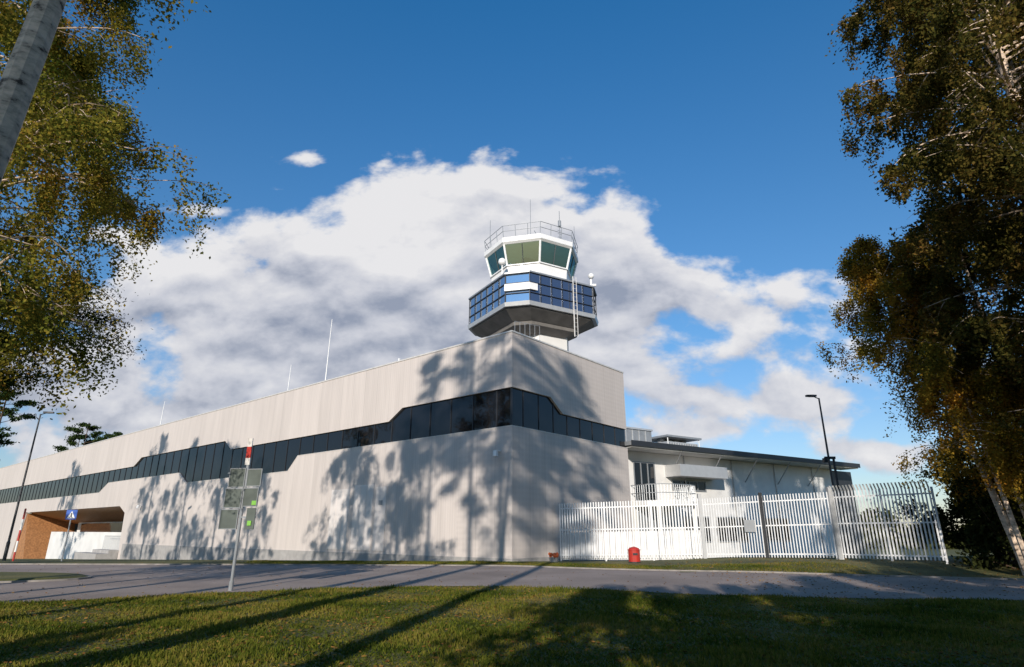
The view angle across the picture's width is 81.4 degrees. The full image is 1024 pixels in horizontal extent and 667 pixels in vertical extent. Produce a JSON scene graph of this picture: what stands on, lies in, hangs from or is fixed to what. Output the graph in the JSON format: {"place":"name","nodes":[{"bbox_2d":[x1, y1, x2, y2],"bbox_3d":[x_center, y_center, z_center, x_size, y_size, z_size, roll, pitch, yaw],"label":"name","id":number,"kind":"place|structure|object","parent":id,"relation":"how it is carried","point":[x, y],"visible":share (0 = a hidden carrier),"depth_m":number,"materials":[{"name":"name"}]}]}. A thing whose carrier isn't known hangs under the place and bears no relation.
{"place":"outdoors","nodes":[
{"label":"outdoors","id":0,"kind":"place"},
{"bbox_2d":[0,565,1023,601],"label":"asphalt road","id":1,"kind":"structure","parent":0,"point":[122,583],"depth_m":19.42,"materials":[{"name":"grey asphalt"}]},
{"bbox_2d":[0,572,91,582],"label":"lawn island","id":2,"kind":"structure","parent":1,"relation":"on","point":[11,577],"depth_m":20.11,"materials":[{"name":"plant"}]},
{"bbox_2d":[0,264,152,395],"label":"birch tree","id":3,"kind":"object","parent":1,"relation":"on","point":[8,384],"visible":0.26,"depth_m":16.23,"materials":[{"name":"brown plant"}]},
{"bbox_2d":[0,0,162,427],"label":"birch tree","id":4,"kind":"object","parent":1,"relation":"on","point":[13,230],"visible":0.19,"depth_m":19.51,"materials":[{"name":"green plant"}]},
{"bbox_2d":[0,563,1023,579],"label":"road kerb","id":5,"kind":"structure","parent":1,"relation":"on","point":[532,566],"depth_m":26.48,"materials":[{"name":"concrete"}]},
{"bbox_2d":[0,532,1023,666],"bbox_3d":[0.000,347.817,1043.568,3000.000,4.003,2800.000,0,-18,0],"label":"grass ground","id":6,"kind":"structure","parent":0,"point":[915,569],"depth_m":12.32,"materials":[{"name":"green plant"}]},
{"bbox_2d":[12,509,26,560],"bbox_3d":[-28.600,11.721,34.568,0.092,3.000,0.092,-7,-20,21],"label":"striped marker post","id":7,"kind":"object","parent":6,"relation":"on","point":[17,542],"visible":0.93,"depth_m":34.54,"materials":[{"name":"red paint"}]},
{"bbox_2d":[0,381,39,446],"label":"pine tree","id":8,"kind":"object","parent":6,"relation":"on","point":[10,412],"visible":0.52,"depth_m":134.09,"materials":[{"name":"green plant"}]},
{"bbox_2d":[2,411,54,560],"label":"street lamp","id":9,"kind":"object","parent":6,"relation":"on","point":[14,519],"visible":0.91,"depth_m":42.48,"materials":[{"name":"metal"}]},
{"bbox_2d":[61,510,77,560],"bbox_3d":[-25.586,11.646,34.237,0.540,2.900,0.150,7,-19,-19],"label":"pedestrian crossing sign","id":10,"kind":"object","parent":6,"relation":"on","point":[71,515],"visible":0.95,"depth_m":34.52,"materials":[{"name":"metal"}]},
{"bbox_2d":[15,506,124,558],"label":"entrance recess","id":11,"kind":"object","parent":6,"relation":"on","point":[43,535],"visible":0.4,"depth_m":90.15,"materials":[{"name":"orange wood"}]},
{"bbox_2d":[52,433,96,451],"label":"pine tree","id":12,"kind":"object","parent":6,"relation":"on","point":[71,443],"visible":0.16,"depth_m":131.47,"materials":[{"name":"green plant"}]},
{"bbox_2d":[59,422,109,451],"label":"pine tree","id":13,"kind":"object","parent":6,"relation":"on","point":[78,431],"visible":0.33,"depth_m":130.19,"materials":[{"name":"green plant"}]},
{"bbox_2d":[73,549,117,558],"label":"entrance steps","id":14,"kind":"structure","parent":6,"relation":"on","point":[102,554],"depth_m":67.33,"materials":[{"name":"concrete"}]},
{"bbox_2d":[0,0,210,183],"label":"birch tree","id":15,"kind":"object","parent":6,"relation":"on","point":[20,77],"visible":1,"depth_m":7.00,"materials":[{"name":"grey plant"}]},
{"bbox_2d":[99,432,122,440],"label":"pine tree","id":16,"kind":"object","parent":6,"relation":"on","point":[112,435],"visible":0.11,"depth_m":128.25,"materials":[{"name":"green plant"}]},
{"bbox_2d":[0,0,230,421],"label":"birch tree","id":17,"kind":"object","parent":6,"relation":"on","point":[61,125],"visible":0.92,"depth_m":14.07,"materials":[{"name":"green plant"}]},
{"bbox_2d":[218,438,262,590],"bbox_3d":[-7.832,5.179,17.132,1.180,4.300,0.152,-4,-19,11],"label":"road sign","id":18,"kind":"object","parent":6,"relation":"on","point":[244,496],"visible":0.97,"depth_m":17.21,"materials":[{"name":"metal"}]},
{"bbox_2d":[0,426,632,558],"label":"cladding","id":19,"kind":"structure","parent":6,"relation":"on","point":[466,494],"depth_m":39.37,"materials":[{"name":"metal"}]},
{"bbox_2d":[2,425,625,503],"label":"window sills","id":20,"kind":"structure","parent":19,"relation":"on","point":[181,476],"depth_m":41.95,"materials":[{"name":"grey metal"}]},
{"bbox_2d":[136,450,500,507],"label":"wall cameras","id":21,"kind":"object","parent":19,"relation":"attached to","point":[495,453],"depth_m":33.99,"materials":[{"name":"white paint"}]},
{"bbox_2d":[327,484,386,550],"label":"service doors","id":22,"kind":"structure","parent":19,"relation":"attached to","point":[361,519],"depth_m":41.20,"materials":[{"name":"paint"}]},
{"bbox_2d":[120,544,628,561],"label":"plinth","id":23,"kind":"structure","parent":6,"relation":"on","point":[148,552],"depth_m":47.89,"materials":[{"name":"concrete"}]},
{"bbox_2d":[0,557,1023,666],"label":"fallen leaves","id":24,"kind":"object","parent":6,"relation":"on","point":[670,653],"visible":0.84,"depth_m":10.39,"materials":[{"name":"brown plant"}]},
{"bbox_2d":[559,498,702,560],"bbox_3d":[6.604,11.243,33.803,8.151,3.490,0.182,-7,-20,21],"label":"white picket fence","id":25,"kind":"object","parent":6,"relation":"on","point":[651,549],"visible":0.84,"depth_m":33.69,"materials":[{"name":"metal"}]},
{"bbox_2d":[627,547,640,562],"bbox_3d":[6.350,11.498,30.956,0.680,0.800,0.670,0,-18,0],"label":"red litter bin","id":26,"kind":"object","parent":6,"relation":"on","point":[633,554],"visible":0.96,"depth_m":30.72,"materials":[{"name":"paint"}]},
{"bbox_2d":[628,451,835,559],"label":"walls","id":27,"kind":"structure","parent":6,"relation":"on","point":[718,479],"depth_m":51.83,"materials":[{"name":"white paint"}]},
{"bbox_2d":[631,483,698,558],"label":"balcony","id":28,"kind":"structure","parent":27,"relation":"attached to","point":[692,494],"depth_m":44.47,"materials":[{"name":"metal"}]},
{"bbox_2d":[633,461,791,542],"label":"windows","id":29,"kind":"structure","parent":27,"relation":"attached to","point":[644,472],"depth_m":48.18,"materials":[{"name":"black glass"}]},
{"bbox_2d":[670,452,824,557],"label":"eaves struts","id":30,"kind":"object","parent":27,"relation":"attached to","point":[776,491],"visible":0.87,"depth_m":52.78,"materials":[{"name":"grey metal"}]},
{"bbox_2d":[625,441,821,468],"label":"roof","id":31,"kind":"structure","parent":30,"relation":"on","point":[627,443],"depth_m":48.66,"materials":[{"name":"grey metal"}]},
{"bbox_2d":[624,426,652,441],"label":"plant room","id":32,"kind":"object","parent":31,"relation":"on","point":[635,433],"visible":0.16,"depth_m":51.73,"materials":[{"name":"grey metal"}]},
{"bbox_2d":[652,434,701,446],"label":"rooftop ventilation unit","id":33,"kind":"object","parent":31,"relation":"on","point":[674,439],"visible":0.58,"depth_m":58.26,"materials":[{"name":"grey metal"}]},
{"bbox_2d":[625,445,857,469],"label":"eaves soffit","id":34,"kind":"structure","parent":31,"relation":"attached to","point":[704,455],"depth_m":50.33,"materials":[{"name":"grey metal"}]},
{"bbox_2d":[631,440,859,467],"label":"roof fascia","id":35,"kind":"structure","parent":31,"relation":"attached to","point":[707,450],"depth_m":49.61,"materials":[{"name":"grey metal"}]},
{"bbox_2d":[697,487,843,559],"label":"gate posts","id":36,"kind":"object","parent":6,"relation":"on","point":[749,525],"visible":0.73,"depth_m":30.39,"materials":[{"name":"grey metal"}]},
{"bbox_2d":[702,496,765,556],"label":"sliding gate","id":37,"kind":"structure","parent":36,"relation":"attached to","point":[736,526],"depth_m":31.39,"materials":[{"name":"white metal"}]},
{"bbox_2d":[762,492,836,557],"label":"sliding gate","id":38,"kind":"structure","parent":36,"relation":"attached to","point":[797,525],"depth_m":29.52,"materials":[{"name":"white metal"}]},
{"bbox_2d":[805,395,846,555],"bbox_3d":[19.531,8.790,37.081,0.960,10.090,0.340,2,-18,-5],"label":"street lamp","id":39,"kind":"object","parent":6,"relation":"on","point":[829,462],"visible":0.69,"depth_m":37.54,"materials":[{"name":"metal"}]},
{"bbox_2d":[822,456,850,555],"bbox_3d":[18.350,9.950,33.573,0.700,5.940,0.240,0,-18,0],"label":"camera mast","id":40,"kind":"object","parent":6,"relation":"on","point":[826,458],"visible":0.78,"depth_m":34.14,"materials":[{"name":"metal"}]},
{"bbox_2d":[832,470,864,555],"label":"dark end block","id":41,"kind":"structure","parent":6,"relation":"on","point":[844,478],"depth_m":60.31,"materials":[{"name":"metal"}]},
{"bbox_2d":[829,481,948,563],"bbox_3d":[16.937,8.648,27.070,0.322,3.580,4.224,16,-24,-39],"label":"white picket fence","id":42,"kind":"object","parent":6,"relation":"on","point":[885,523],"visible":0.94,"depth_m":26.98,"materials":[{"name":"metal"}]},
{"bbox_2d":[858,507,971,548],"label":"distant tree line","id":43,"kind":"object","parent":6,"relation":"on","point":[938,545],"visible":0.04,"depth_m":176.56,"materials":[{"name":"green plant"}]},
{"bbox_2d":[816,234,1023,575],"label":"birch tree","id":44,"kind":"object","parent":6,"relation":"on","point":[860,269],"visible":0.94,"depth_m":23.52,"materials":[{"name":"green plant"}]},
{"bbox_2d":[825,0,1023,309],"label":"birch tree","id":45,"kind":"object","parent":6,"relation":"on","point":[1004,163],"visible":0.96,"depth_m":18.90,"materials":[{"name":"green plant"}]},
{"bbox_2d":[844,0,1023,441],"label":"birch tree","id":46,"kind":"object","parent":6,"relation":"on","point":[988,330],"visible":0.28,"depth_m":21.11,"materials":[{"name":"green plant"}]},
{"bbox_2d":[877,231,1023,514],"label":"birch tree","id":47,"kind":"object","parent":6,"relation":"on","point":[946,419],"visible":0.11,"depth_m":24.99,"materials":[{"name":"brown plant"}]},
{"bbox_2d":[891,428,1012,566],"bbox_3d":[21.630,7.461,27.369,6.561,6.350,5.459,0,-18,0],"label":"undergrowth shrub","id":48,"kind":"object","parent":6,"relation":"on","point":[946,520],"visible":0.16,"depth_m":27.38,"materials":[{"name":"green plant"}]},
{"bbox_2d":[883,267,1023,558],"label":"birch tree","id":49,"kind":"object","parent":6,"relation":"on","point":[1019,539],"visible":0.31,"depth_m":23.15,"materials":[{"name":"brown plant"}]},
{"bbox_2d":[891,209,1023,446],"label":"birch tree","id":50,"kind":"object","parent":6,"relation":"on","point":[937,291],"visible":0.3,"depth_m":23.41,"materials":[{"name":"green plant"}]},
{"bbox_2d":[906,277,1023,517],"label":"birch tree","id":51,"kind":"object","parent":6,"relation":"on","point":[969,366],"visible":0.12,"depth_m":22.99,"materials":[{"name":"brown plant"}]},
{"bbox_2d":[926,46,1023,503],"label":"birch tree","id":52,"kind":"object","parent":6,"relation":"on","point":[1005,210],"visible":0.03,"depth_m":26.31,"materials":[{"name":"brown plant"}]},
{"bbox_2d":[936,447,1023,570],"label":"undergrowth shrub","id":53,"kind":"object","parent":6,"relation":"on","point":[984,509],"visible":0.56,"depth_m":24.27,"materials":[{"name":"green plant"}]},
{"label":"roof","id":54,"kind":"object","parent":6,"relation":"on","visible":0},
{"bbox_2d":[0,388,624,503],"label":"window band glass","id":55,"kind":"object","parent":54,"relation":"attached to","point":[484,416],"visible":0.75,"depth_m":43.41,"materials":[{"name":"glass"}]},
{"bbox_2d":[0,387,615,502],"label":"window mullions","id":56,"kind":"object","parent":55,"relation":"attached to","point":[511,405],"depth_m":49.22,"materials":[{"name":"black metal"}]},
{"bbox_2d":[0,332,625,489],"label":"cladding","id":57,"kind":"structure","parent":54,"relation":"attached to","point":[570,385],"depth_m":44.02,"materials":[{"name":"metal"}]},
{"bbox_2d":[0,330,623,468],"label":"roof coping","id":58,"kind":"object","parent":57,"relation":"on","point":[362,371],"visible":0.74,"depth_m":44.30,"materials":[{"name":"metal"}]},
{"bbox_2d":[160,322,399,424],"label":"roof aerials","id":59,"kind":"object","parent":58,"relation":"on","point":[290,370],"visible":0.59,"depth_m":52.16,"materials":[{"name":"white metal"}]},
{"bbox_2d":[468,202,598,350],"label":"air traffic control tower","id":60,"kind":"structure","parent":54,"relation":"on","point":[533,289],"depth_m":45.54,"materials":[{"name":"metal"}]},
{"bbox_2d":[0,0,1023,529],"label":"sky","id":61,"kind":"structure","parent":0,"point":[365,153],"materials":[{"name":"blue"}]},
{"bbox_2d":[548,552,558,561],"bbox_3d":[2.203,11.818,31.472,0.580,0.476,0.568,0,-18,0],"label":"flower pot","id":62,"kind":"object","parent":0,"point":[554,558],"visible":1,"depth_m":31.34,"materials":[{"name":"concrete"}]}
]}

